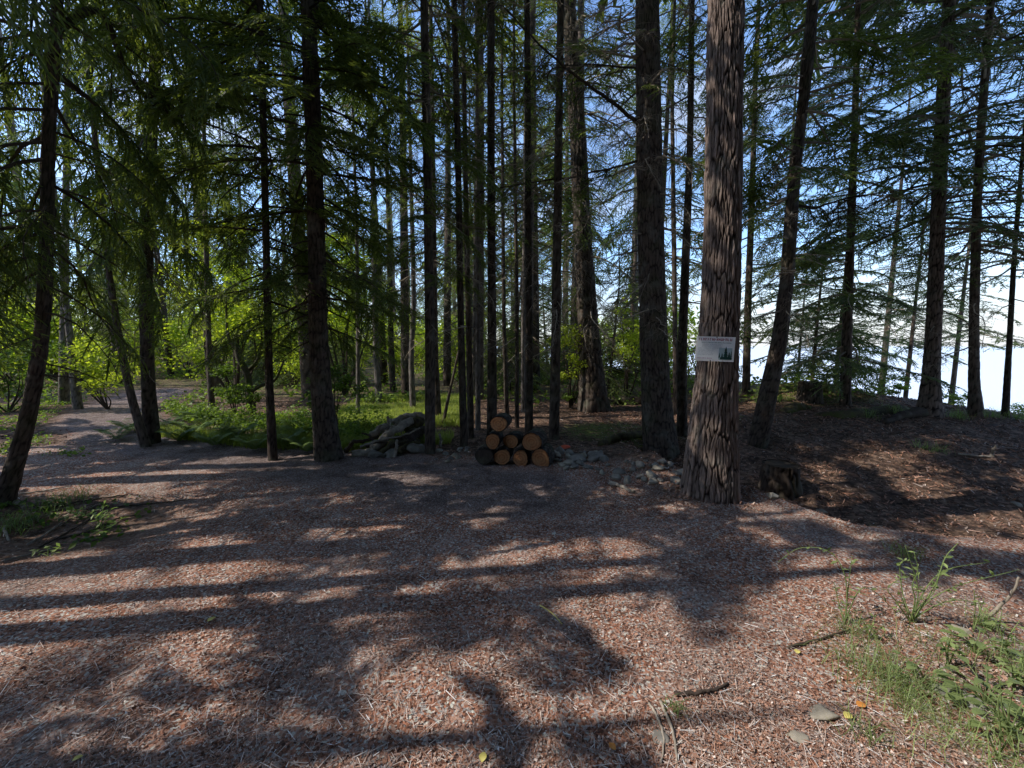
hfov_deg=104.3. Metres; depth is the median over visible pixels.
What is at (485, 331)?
forest cedar
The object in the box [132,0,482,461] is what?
conifer tree
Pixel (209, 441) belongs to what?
fern
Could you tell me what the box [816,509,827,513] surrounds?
rock
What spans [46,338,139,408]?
leafy shrub
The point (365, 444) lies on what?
driftwood
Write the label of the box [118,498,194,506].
stick
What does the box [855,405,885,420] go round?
grass tuft
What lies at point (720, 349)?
notice board
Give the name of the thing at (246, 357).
young fir
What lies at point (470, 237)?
forest fir
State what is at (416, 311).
young fir
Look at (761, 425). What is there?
conifer tree
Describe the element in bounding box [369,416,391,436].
driftwood
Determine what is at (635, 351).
woodland bush
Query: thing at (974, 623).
weed
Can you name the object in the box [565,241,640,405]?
young fir
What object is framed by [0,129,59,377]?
forest cedar
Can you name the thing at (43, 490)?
stick
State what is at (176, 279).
forest fir
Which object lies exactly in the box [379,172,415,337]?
forest fir
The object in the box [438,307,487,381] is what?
woodland bush
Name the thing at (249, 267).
forest cedar
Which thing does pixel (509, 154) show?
forest fir
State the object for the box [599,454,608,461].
rubble stone
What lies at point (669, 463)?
rubble stone
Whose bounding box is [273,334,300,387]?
woodland bush
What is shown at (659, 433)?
conifer tree
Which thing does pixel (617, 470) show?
rubble stone
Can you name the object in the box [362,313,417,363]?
woodland bush
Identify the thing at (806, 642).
stick
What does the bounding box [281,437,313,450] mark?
fern
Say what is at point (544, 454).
cut log
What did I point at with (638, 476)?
rubble stone
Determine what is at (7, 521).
grass tuft
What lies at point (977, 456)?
stick
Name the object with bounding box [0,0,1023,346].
sky
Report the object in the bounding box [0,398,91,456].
undergrowth
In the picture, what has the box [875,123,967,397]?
conifer tree
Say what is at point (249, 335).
woodland bush
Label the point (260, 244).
forest fir
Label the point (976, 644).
broadleaf weed
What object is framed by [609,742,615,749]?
fallen leaf
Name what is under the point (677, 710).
grass tuft
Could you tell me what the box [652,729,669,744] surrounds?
rock
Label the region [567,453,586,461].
rubble stone
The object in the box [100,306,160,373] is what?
woodland bush
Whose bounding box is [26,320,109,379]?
woodland bush
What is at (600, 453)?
rubble stone
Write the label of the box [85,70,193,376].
forest fir
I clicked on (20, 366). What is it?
leafy shrub
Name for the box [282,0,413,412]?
conifer tree
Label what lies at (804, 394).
tree stump
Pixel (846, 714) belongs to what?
fallen leaf
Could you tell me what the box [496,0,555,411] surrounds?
conifer tree
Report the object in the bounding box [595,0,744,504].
conifer tree
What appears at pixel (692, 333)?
woodland bush
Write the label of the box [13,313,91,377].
woodland bush
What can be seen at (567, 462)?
rubble stone
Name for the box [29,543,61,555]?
weed
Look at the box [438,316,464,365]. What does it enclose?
woodland bush
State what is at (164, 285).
forest cedar
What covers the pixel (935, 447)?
grass tuft
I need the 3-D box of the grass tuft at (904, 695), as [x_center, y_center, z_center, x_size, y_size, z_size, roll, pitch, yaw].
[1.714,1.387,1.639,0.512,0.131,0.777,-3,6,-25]
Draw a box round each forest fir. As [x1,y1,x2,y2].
[0,0,100,309]
[7,130,78,327]
[54,154,103,340]
[60,2,178,385]
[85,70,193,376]
[114,107,176,308]
[130,0,288,395]
[164,0,388,397]
[167,200,189,315]
[209,127,260,291]
[210,122,261,288]
[215,115,261,304]
[323,0,414,383]
[324,177,334,296]
[334,160,367,337]
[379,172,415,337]
[389,2,553,399]
[396,171,424,308]
[412,2,514,385]
[416,29,499,343]
[438,108,500,314]
[467,0,597,398]
[484,37,552,370]
[485,0,605,389]
[495,0,664,390]
[496,223,519,324]
[497,190,520,322]
[538,36,603,321]
[538,89,606,374]
[539,19,625,376]
[539,180,553,334]
[621,0,705,367]
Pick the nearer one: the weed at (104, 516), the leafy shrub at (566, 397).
the weed at (104, 516)
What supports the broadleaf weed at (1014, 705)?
on the ground at (314, 493)
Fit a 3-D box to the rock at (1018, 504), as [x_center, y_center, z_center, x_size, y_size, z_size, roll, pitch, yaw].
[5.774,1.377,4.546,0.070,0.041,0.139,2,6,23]
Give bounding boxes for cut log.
[475,444,495,464]
[485,430,502,449]
[490,413,511,431]
[493,445,513,464]
[503,431,522,448]
[513,446,531,465]
[522,428,547,450]
[531,443,555,466]
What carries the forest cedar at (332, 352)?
on the ground at (314, 493)
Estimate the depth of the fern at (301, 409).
8.12 m
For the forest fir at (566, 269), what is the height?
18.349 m
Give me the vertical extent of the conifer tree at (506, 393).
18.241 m
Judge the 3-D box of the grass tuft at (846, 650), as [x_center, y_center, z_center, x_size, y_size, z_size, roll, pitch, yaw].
[1.796,1.364,1.952,0.507,0.119,0.564,0,6,0]
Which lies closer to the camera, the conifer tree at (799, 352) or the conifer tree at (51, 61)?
the conifer tree at (51, 61)
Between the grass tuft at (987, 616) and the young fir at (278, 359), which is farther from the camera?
the young fir at (278, 359)
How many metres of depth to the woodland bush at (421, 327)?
25.68 m
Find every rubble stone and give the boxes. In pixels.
[555,446,564,454]
[558,462,565,467]
[563,460,571,465]
[566,449,573,454]
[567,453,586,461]
[587,454,599,461]
[594,450,602,455]
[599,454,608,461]
[611,474,620,479]
[613,467,624,473]
[623,475,630,483]
[635,461,644,468]
[635,474,643,478]
[646,470,656,477]
[647,478,658,484]
[657,458,665,464]
[665,461,673,466]
[670,476,680,482]
[671,470,681,475]
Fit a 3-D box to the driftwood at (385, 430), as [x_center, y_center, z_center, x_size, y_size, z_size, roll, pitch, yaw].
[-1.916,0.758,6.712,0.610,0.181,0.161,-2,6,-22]
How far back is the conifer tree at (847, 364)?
7.83 m
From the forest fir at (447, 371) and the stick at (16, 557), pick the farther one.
the forest fir at (447, 371)
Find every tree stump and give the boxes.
[757,459,802,499]
[795,381,823,404]
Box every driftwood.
[344,435,378,452]
[351,417,413,456]
[360,427,419,447]
[362,433,373,441]
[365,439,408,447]
[368,454,403,457]
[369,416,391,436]
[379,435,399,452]
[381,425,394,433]
[391,412,424,424]
[393,439,398,456]
[397,439,420,453]
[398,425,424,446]
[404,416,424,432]
[438,433,442,447]
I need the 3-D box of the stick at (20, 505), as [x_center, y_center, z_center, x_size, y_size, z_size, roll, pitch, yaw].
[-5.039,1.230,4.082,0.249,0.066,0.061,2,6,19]
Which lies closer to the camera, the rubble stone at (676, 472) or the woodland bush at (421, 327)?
the rubble stone at (676, 472)
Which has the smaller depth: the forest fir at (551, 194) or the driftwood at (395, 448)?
the driftwood at (395, 448)
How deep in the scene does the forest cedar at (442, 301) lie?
34.10 m
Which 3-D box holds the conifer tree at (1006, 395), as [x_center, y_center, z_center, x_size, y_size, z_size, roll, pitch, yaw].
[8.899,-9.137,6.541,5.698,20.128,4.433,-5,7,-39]
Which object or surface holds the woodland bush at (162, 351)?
on the ground at (314, 493)
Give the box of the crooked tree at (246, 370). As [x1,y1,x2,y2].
[201,282,303,413]
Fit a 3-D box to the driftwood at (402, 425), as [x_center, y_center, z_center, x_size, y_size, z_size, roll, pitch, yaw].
[-1.948,0.832,6.114,1.048,0.517,0.251,-5,8,-44]
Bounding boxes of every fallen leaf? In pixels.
[479,752,486,761]
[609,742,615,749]
[843,711,852,717]
[856,701,865,706]
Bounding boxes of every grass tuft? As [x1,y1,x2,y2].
[0,505,56,537]
[3,482,104,514]
[658,693,694,719]
[784,604,1021,748]
[801,624,969,712]
[809,598,886,639]
[832,700,920,765]
[846,640,1022,767]
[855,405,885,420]
[857,605,1023,688]
[869,402,913,412]
[877,537,929,561]
[879,656,1023,767]
[911,438,955,454]
[937,594,1019,634]
[945,406,980,420]
[948,615,1023,686]
[965,406,1013,419]
[1003,410,1023,420]
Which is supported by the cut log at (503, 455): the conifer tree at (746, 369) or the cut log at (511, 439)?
the cut log at (511, 439)
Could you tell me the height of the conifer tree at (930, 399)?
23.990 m
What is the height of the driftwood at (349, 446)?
0.225 m
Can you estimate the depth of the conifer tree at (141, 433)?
6.09 m
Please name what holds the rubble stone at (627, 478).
on the ground at (314, 493)
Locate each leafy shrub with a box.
[0,340,76,411]
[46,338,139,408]
[155,217,284,398]
[208,364,264,416]
[285,233,397,395]
[302,362,370,429]
[546,321,587,407]
[561,390,577,408]
[612,306,639,396]
[668,344,672,386]
[818,357,866,383]
[854,366,908,393]
[878,376,911,397]
[943,393,966,405]
[987,402,1023,413]
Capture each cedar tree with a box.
[0,0,117,409]
[21,0,125,404]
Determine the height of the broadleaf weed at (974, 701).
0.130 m
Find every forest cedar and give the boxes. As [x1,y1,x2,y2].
[0,123,50,386]
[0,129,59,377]
[28,170,96,329]
[73,234,101,336]
[86,139,156,341]
[131,247,176,319]
[170,186,198,337]
[199,148,257,350]
[241,187,261,304]
[252,144,294,353]
[280,122,364,383]
[285,171,341,346]
[365,198,399,343]
[396,241,424,336]
[416,226,443,346]
[437,202,465,336]
[437,219,465,355]
[451,146,501,370]
[594,61,691,375]
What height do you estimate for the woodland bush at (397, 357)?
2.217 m
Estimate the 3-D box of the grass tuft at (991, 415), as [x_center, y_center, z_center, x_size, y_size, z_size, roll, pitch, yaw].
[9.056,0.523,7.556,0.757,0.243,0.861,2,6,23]
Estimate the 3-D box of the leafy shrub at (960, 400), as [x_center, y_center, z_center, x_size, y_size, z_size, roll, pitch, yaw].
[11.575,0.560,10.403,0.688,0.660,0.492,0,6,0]
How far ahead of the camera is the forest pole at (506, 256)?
18.50 m
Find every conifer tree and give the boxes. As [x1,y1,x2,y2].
[0,0,272,506]
[5,0,194,447]
[28,0,281,443]
[108,0,410,460]
[125,3,260,412]
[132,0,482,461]
[282,0,413,412]
[295,0,528,453]
[464,0,706,460]
[467,0,661,412]
[496,0,555,411]
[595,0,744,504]
[606,0,786,436]
[618,0,753,414]
[659,0,863,393]
[660,0,983,448]
[739,36,854,376]
[744,0,1015,405]
[751,0,1023,418]
[754,233,832,383]
[782,201,873,381]
[785,49,918,384]
[826,73,967,393]
[828,0,1023,417]
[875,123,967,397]
[885,0,1023,416]
[895,132,1023,403]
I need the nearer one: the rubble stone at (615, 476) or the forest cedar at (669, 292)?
the rubble stone at (615, 476)
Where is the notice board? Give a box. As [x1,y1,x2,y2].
[695,336,735,361]
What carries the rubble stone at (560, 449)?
on the ground at (314, 493)
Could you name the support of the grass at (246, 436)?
on the ground at (314, 493)
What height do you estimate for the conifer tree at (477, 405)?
19.231 m
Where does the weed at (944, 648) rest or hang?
on the ground at (314, 493)
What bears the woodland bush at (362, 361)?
on the ground at (314, 493)
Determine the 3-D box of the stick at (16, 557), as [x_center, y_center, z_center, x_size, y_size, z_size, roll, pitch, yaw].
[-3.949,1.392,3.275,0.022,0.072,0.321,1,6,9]
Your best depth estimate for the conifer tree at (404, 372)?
11.66 m
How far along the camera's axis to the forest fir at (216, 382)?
12.15 m
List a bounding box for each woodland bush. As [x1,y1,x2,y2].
[0,293,107,381]
[0,299,78,383]
[1,304,58,369]
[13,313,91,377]
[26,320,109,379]
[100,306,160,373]
[127,339,160,371]
[132,296,198,368]
[155,308,222,377]
[163,310,197,355]
[172,337,237,381]
[178,310,224,341]
[231,295,282,369]
[250,303,294,376]
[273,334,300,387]
[349,339,372,370]
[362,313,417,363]
[380,329,424,382]
[398,328,424,365]
[414,331,439,365]
[415,316,424,358]
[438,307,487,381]
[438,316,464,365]
[598,317,618,365]
[599,317,612,364]
[617,284,699,364]
[625,314,639,373]
[667,298,752,374]
[669,324,698,376]
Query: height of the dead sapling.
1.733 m
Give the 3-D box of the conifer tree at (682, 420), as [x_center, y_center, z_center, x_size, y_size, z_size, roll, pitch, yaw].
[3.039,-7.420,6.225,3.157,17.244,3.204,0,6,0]
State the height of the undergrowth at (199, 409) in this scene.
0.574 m
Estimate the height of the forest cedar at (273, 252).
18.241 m
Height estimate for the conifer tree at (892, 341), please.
9.228 m
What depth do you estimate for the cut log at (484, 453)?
5.25 m
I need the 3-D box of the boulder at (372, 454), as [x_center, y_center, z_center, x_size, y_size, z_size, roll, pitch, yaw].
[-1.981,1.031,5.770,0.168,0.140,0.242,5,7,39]
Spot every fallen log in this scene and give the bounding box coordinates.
[598,430,641,445]
[608,395,640,404]
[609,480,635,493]
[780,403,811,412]
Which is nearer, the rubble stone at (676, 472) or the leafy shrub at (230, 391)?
the rubble stone at (676, 472)
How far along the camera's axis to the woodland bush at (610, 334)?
22.98 m
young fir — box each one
[82,307,110,349]
[110,272,181,364]
[222,296,264,379]
[231,297,297,384]
[253,318,295,377]
[262,293,300,386]
[328,286,372,384]
[394,273,424,362]
[421,288,465,378]
[465,252,545,393]
[466,212,571,388]
[519,263,568,375]
[539,260,572,380]
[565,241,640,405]
[603,255,631,370]
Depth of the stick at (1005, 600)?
2.30 m
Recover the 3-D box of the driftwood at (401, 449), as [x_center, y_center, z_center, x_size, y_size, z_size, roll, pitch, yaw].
[-1.557,0.943,6.006,0.132,0.191,0.412,5,8,43]
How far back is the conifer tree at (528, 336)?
6.60 m
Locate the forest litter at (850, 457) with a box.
[1,383,1023,539]
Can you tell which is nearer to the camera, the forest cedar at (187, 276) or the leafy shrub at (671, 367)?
the leafy shrub at (671, 367)
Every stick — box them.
[2,527,9,541]
[4,547,57,560]
[12,500,25,508]
[19,485,71,493]
[26,522,61,544]
[38,519,90,547]
[41,494,127,510]
[59,515,134,538]
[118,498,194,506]
[540,605,561,623]
[648,702,664,763]
[659,699,677,763]
[674,682,728,696]
[787,629,849,648]
[958,453,990,457]
[981,576,1019,619]
[989,445,997,457]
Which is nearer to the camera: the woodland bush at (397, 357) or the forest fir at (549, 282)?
the woodland bush at (397, 357)
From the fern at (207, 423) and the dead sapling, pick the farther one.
the dead sapling
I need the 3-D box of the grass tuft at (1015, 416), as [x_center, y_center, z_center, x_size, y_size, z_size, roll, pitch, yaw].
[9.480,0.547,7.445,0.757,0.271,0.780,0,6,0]
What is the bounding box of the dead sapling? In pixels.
[442,352,457,423]
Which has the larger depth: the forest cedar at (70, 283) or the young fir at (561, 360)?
the forest cedar at (70, 283)
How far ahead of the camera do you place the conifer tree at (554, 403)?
6.33 m
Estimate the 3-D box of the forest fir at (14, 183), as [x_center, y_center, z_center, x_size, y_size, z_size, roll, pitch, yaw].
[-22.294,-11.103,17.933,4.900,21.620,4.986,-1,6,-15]
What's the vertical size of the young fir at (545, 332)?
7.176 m
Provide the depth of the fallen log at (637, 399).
10.84 m
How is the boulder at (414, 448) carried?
on the ground at (314, 493)
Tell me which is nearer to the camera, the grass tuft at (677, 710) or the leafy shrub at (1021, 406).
the grass tuft at (677, 710)
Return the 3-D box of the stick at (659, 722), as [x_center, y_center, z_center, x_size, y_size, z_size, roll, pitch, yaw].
[0.607,1.435,1.647,0.042,0.017,0.265,1,6,9]
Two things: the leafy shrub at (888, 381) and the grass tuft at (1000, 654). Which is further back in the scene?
the leafy shrub at (888, 381)
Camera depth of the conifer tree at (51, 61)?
3.94 m
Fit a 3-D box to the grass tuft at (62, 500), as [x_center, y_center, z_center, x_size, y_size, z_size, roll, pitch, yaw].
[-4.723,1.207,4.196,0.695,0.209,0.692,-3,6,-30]
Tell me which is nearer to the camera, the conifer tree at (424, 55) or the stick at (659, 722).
the stick at (659, 722)
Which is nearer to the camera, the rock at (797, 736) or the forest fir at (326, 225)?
the rock at (797, 736)
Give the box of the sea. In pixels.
[498,346,1023,413]
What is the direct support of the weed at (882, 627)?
on the ground at (314, 493)
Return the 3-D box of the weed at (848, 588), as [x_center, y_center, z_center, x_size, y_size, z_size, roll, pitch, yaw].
[1.881,1.164,2.304,0.591,0.439,0.144,3,6,30]
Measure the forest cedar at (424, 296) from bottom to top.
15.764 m
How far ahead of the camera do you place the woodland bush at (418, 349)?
25.26 m
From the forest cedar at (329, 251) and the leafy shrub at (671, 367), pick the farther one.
the forest cedar at (329, 251)
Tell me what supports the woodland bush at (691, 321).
on the ground at (314, 493)
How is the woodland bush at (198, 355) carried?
on the ground at (314, 493)
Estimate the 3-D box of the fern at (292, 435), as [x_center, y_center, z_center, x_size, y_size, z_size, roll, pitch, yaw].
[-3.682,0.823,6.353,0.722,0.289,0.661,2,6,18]
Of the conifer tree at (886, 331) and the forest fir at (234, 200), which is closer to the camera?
the conifer tree at (886, 331)
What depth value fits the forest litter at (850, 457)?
5.82 m
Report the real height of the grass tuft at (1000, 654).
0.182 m
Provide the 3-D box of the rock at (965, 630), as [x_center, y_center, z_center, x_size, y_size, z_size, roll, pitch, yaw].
[2.458,1.354,2.178,0.066,0.042,0.093,-5,8,-43]
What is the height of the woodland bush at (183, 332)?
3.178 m
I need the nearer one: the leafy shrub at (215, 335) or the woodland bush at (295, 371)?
the leafy shrub at (215, 335)
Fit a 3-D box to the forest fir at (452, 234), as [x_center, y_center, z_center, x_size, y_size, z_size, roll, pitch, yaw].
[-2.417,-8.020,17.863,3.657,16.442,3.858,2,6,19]
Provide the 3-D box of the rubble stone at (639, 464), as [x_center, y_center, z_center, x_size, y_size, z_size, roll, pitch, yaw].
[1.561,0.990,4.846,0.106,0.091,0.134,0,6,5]
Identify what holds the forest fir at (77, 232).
on the ground at (314, 493)
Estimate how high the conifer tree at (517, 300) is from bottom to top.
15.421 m
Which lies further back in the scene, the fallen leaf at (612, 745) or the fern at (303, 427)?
the fern at (303, 427)
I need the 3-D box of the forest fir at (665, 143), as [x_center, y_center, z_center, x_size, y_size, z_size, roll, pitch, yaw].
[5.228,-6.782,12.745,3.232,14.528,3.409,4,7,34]
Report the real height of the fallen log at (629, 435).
0.204 m
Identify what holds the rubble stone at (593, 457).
on the ground at (314, 493)
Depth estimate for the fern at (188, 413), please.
7.97 m
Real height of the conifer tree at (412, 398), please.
16.238 m
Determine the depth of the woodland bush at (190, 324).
27.59 m
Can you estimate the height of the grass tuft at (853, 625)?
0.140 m
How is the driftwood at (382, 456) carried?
on the ground at (314, 493)
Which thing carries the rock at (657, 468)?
on the ground at (314, 493)
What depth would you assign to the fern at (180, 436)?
6.62 m
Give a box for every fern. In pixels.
[94,424,133,439]
[106,413,141,430]
[156,422,200,441]
[159,413,186,425]
[164,418,221,434]
[180,410,222,420]
[191,424,236,445]
[212,417,259,437]
[231,429,276,449]
[262,425,305,444]
[275,407,307,422]
[279,419,311,433]
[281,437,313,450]
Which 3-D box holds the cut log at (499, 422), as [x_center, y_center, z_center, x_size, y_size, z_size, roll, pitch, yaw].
[-0.145,0.519,5.424,0.248,0.218,0.314,1,6,13]
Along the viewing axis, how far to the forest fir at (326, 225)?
46.25 m
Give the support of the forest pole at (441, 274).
on the ground at (314, 493)
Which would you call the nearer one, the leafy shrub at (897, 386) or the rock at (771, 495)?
the rock at (771, 495)
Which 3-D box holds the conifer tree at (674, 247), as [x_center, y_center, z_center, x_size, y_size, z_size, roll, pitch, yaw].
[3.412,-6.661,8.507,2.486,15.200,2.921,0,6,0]
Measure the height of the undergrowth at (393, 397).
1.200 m
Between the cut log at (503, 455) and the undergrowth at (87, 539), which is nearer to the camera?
the undergrowth at (87, 539)
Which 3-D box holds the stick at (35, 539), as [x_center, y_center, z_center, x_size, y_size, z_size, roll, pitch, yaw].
[-4.319,1.381,3.686,0.028,0.039,0.417,-2,6,-20]
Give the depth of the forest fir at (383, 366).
15.46 m
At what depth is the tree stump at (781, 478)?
4.89 m
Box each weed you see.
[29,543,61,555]
[55,506,107,519]
[90,500,126,529]
[778,545,899,624]
[857,612,884,639]
[879,543,1018,622]
[887,650,957,692]
[932,655,1023,718]
[936,638,966,665]
[939,624,1023,677]
[964,681,1023,743]
[971,592,988,631]
[976,608,1023,654]
[984,688,1018,761]
[989,676,1016,748]
[992,648,1023,687]
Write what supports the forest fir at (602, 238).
on the ground at (314, 493)
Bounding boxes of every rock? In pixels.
[651,465,663,470]
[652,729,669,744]
[766,492,778,498]
[786,730,809,745]
[809,704,839,720]
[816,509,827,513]
[929,683,987,710]
[949,624,973,635]
[1011,501,1022,506]
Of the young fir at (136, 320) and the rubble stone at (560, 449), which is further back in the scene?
the young fir at (136, 320)
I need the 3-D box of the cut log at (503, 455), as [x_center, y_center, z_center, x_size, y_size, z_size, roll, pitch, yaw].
[-0.113,0.956,5.405,0.240,0.226,0.287,1,6,8]
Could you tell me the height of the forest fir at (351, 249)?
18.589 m
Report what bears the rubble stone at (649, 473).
on the ground at (314, 493)
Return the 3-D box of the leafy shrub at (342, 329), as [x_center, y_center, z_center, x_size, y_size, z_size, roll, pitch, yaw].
[-5.185,-2.070,12.518,3.306,4.976,2.263,0,6,0]
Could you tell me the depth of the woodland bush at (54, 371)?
15.33 m
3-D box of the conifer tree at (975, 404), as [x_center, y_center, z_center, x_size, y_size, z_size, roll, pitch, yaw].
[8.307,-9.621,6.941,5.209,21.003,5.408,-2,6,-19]
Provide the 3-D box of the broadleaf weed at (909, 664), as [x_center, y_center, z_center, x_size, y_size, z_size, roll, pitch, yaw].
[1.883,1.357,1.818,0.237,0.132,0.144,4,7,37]
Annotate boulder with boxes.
[368,450,383,458]
[384,448,393,457]
[406,443,424,452]
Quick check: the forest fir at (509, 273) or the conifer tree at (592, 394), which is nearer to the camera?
the conifer tree at (592, 394)
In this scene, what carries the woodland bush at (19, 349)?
on the ground at (314, 493)
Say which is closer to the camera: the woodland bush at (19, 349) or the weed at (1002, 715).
the weed at (1002, 715)
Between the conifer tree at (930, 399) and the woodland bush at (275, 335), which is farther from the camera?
the woodland bush at (275, 335)
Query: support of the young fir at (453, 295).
on the ground at (314, 493)
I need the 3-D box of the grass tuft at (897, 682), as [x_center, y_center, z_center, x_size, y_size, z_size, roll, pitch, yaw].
[1.818,1.323,1.862,0.778,0.217,0.714,-2,6,-22]
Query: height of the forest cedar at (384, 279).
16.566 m
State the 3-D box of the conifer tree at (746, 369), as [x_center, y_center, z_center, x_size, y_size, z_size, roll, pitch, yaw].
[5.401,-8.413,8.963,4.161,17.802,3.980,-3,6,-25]
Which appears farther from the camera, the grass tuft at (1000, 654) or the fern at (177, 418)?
the fern at (177, 418)
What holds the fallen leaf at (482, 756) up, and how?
on the ground at (314, 493)
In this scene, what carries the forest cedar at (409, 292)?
on the ground at (314, 493)
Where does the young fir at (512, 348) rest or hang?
on the ground at (314, 493)
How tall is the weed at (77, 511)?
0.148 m
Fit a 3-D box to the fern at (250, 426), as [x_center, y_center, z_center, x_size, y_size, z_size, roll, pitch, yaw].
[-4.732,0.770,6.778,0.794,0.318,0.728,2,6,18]
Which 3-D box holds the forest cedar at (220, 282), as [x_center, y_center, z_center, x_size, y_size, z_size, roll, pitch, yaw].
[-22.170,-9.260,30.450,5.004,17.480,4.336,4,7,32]
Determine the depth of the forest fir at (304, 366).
11.69 m
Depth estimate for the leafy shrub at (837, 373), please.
10.98 m
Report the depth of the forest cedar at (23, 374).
13.52 m
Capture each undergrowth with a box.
[0,360,862,406]
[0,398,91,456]
[0,495,151,549]
[158,395,408,444]
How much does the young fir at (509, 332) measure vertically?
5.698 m
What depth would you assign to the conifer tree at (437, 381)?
8.13 m
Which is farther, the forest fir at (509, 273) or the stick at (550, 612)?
the forest fir at (509, 273)
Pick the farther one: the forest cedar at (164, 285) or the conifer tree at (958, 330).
the forest cedar at (164, 285)
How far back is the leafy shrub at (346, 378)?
7.03 m
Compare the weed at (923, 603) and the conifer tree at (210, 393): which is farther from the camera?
the conifer tree at (210, 393)
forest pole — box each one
[161,174,217,363]
[422,208,455,342]
[484,115,539,373]
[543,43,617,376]
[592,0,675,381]
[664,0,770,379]
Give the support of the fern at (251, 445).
on the ground at (314, 493)
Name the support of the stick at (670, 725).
on the ground at (314, 493)
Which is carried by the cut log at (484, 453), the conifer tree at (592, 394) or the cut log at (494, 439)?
the cut log at (494, 439)
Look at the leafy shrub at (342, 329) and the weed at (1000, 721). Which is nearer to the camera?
the weed at (1000, 721)
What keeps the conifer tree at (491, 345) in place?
on the ground at (314, 493)
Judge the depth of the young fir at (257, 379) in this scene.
16.46 m
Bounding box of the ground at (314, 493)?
[0,339,1023,767]
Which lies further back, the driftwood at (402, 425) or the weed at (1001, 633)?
the driftwood at (402, 425)
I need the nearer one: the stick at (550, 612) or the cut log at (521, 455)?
the stick at (550, 612)
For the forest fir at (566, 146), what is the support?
on the ground at (314, 493)
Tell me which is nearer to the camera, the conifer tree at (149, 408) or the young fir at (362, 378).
the conifer tree at (149, 408)
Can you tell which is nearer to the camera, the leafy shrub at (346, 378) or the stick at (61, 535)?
the stick at (61, 535)
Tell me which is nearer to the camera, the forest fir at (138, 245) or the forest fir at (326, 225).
the forest fir at (138, 245)
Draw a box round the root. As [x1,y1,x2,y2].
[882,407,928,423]
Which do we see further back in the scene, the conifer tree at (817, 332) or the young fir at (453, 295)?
the young fir at (453, 295)
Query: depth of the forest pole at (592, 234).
16.08 m
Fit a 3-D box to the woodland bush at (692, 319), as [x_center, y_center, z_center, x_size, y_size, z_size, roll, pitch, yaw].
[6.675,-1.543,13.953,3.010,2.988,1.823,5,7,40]
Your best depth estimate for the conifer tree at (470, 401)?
6.65 m
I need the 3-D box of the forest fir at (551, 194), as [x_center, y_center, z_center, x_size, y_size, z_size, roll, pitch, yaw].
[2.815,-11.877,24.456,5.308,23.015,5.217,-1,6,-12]
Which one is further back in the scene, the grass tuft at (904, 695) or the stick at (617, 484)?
the stick at (617, 484)
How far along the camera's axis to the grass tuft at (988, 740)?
1.59 m
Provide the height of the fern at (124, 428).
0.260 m
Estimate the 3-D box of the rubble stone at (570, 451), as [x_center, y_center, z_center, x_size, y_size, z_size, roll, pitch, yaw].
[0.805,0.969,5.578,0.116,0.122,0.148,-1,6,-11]
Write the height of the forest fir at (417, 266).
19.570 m
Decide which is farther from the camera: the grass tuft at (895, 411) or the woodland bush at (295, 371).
the woodland bush at (295, 371)
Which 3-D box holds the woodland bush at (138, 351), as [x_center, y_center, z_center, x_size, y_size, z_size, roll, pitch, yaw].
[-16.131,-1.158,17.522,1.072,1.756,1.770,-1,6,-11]
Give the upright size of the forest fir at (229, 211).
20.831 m
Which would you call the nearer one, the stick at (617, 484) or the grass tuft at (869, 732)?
the grass tuft at (869, 732)
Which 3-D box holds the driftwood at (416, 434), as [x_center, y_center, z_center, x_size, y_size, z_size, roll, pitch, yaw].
[-1.589,0.855,6.476,0.240,0.306,0.621,3,7,31]
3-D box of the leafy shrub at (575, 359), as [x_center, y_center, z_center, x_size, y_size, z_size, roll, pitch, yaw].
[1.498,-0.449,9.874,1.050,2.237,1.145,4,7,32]
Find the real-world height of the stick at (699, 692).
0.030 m
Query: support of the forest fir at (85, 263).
on the ground at (314, 493)
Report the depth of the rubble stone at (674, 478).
4.46 m
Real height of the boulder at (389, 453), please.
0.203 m
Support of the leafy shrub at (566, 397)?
on the ground at (314, 493)
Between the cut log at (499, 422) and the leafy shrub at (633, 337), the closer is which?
the cut log at (499, 422)
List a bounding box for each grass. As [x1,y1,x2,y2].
[134,422,390,451]
[250,392,474,444]
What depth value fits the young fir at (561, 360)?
18.04 m
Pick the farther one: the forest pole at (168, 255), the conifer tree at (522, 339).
the forest pole at (168, 255)

